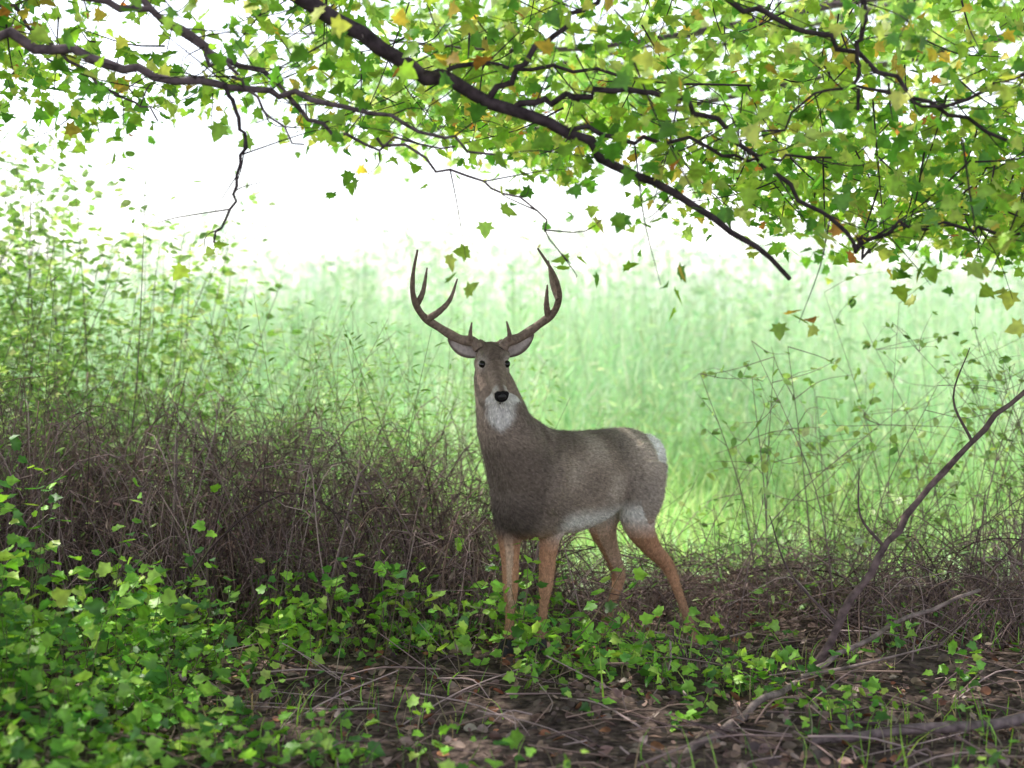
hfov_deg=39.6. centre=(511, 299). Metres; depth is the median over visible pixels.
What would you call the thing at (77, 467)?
brush
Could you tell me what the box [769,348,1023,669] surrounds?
leaning dead stem
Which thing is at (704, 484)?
meadow grass
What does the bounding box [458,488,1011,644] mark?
dead brush
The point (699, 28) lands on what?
boxelder tree
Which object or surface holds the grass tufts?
on the ground at (618, 733)
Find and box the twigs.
[0,577,1023,767]
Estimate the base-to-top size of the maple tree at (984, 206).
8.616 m
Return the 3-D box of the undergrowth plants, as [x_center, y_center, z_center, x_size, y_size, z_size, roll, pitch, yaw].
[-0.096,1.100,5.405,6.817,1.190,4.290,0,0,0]
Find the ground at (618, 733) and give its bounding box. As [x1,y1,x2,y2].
[0,301,1023,767]
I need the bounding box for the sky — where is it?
[0,0,1023,300]
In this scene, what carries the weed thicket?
on the ground at (618, 733)
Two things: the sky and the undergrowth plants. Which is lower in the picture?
the undergrowth plants
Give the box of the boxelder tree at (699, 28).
[174,0,1023,207]
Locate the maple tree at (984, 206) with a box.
[0,0,1023,340]
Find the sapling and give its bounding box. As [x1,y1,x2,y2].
[668,261,1023,646]
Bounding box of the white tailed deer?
[410,248,702,656]
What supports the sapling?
on the ground at (618, 733)
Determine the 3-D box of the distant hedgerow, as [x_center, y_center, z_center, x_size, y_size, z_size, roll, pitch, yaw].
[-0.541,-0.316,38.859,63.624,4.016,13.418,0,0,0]
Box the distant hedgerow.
[0,209,1023,357]
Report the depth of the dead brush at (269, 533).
6.82 m
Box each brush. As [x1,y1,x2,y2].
[0,350,710,653]
[0,419,556,651]
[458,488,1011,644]
[667,446,1023,654]
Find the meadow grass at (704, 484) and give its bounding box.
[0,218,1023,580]
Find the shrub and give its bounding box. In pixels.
[0,86,315,562]
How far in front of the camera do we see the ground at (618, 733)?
5.24 m
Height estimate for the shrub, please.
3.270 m
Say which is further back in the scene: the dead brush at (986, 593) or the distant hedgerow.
the distant hedgerow
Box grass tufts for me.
[2,553,1023,767]
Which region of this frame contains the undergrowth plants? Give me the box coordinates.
[0,435,1023,767]
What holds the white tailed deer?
on the ground at (618, 733)
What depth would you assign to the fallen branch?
4.82 m
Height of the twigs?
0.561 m
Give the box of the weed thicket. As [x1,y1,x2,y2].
[0,243,1023,643]

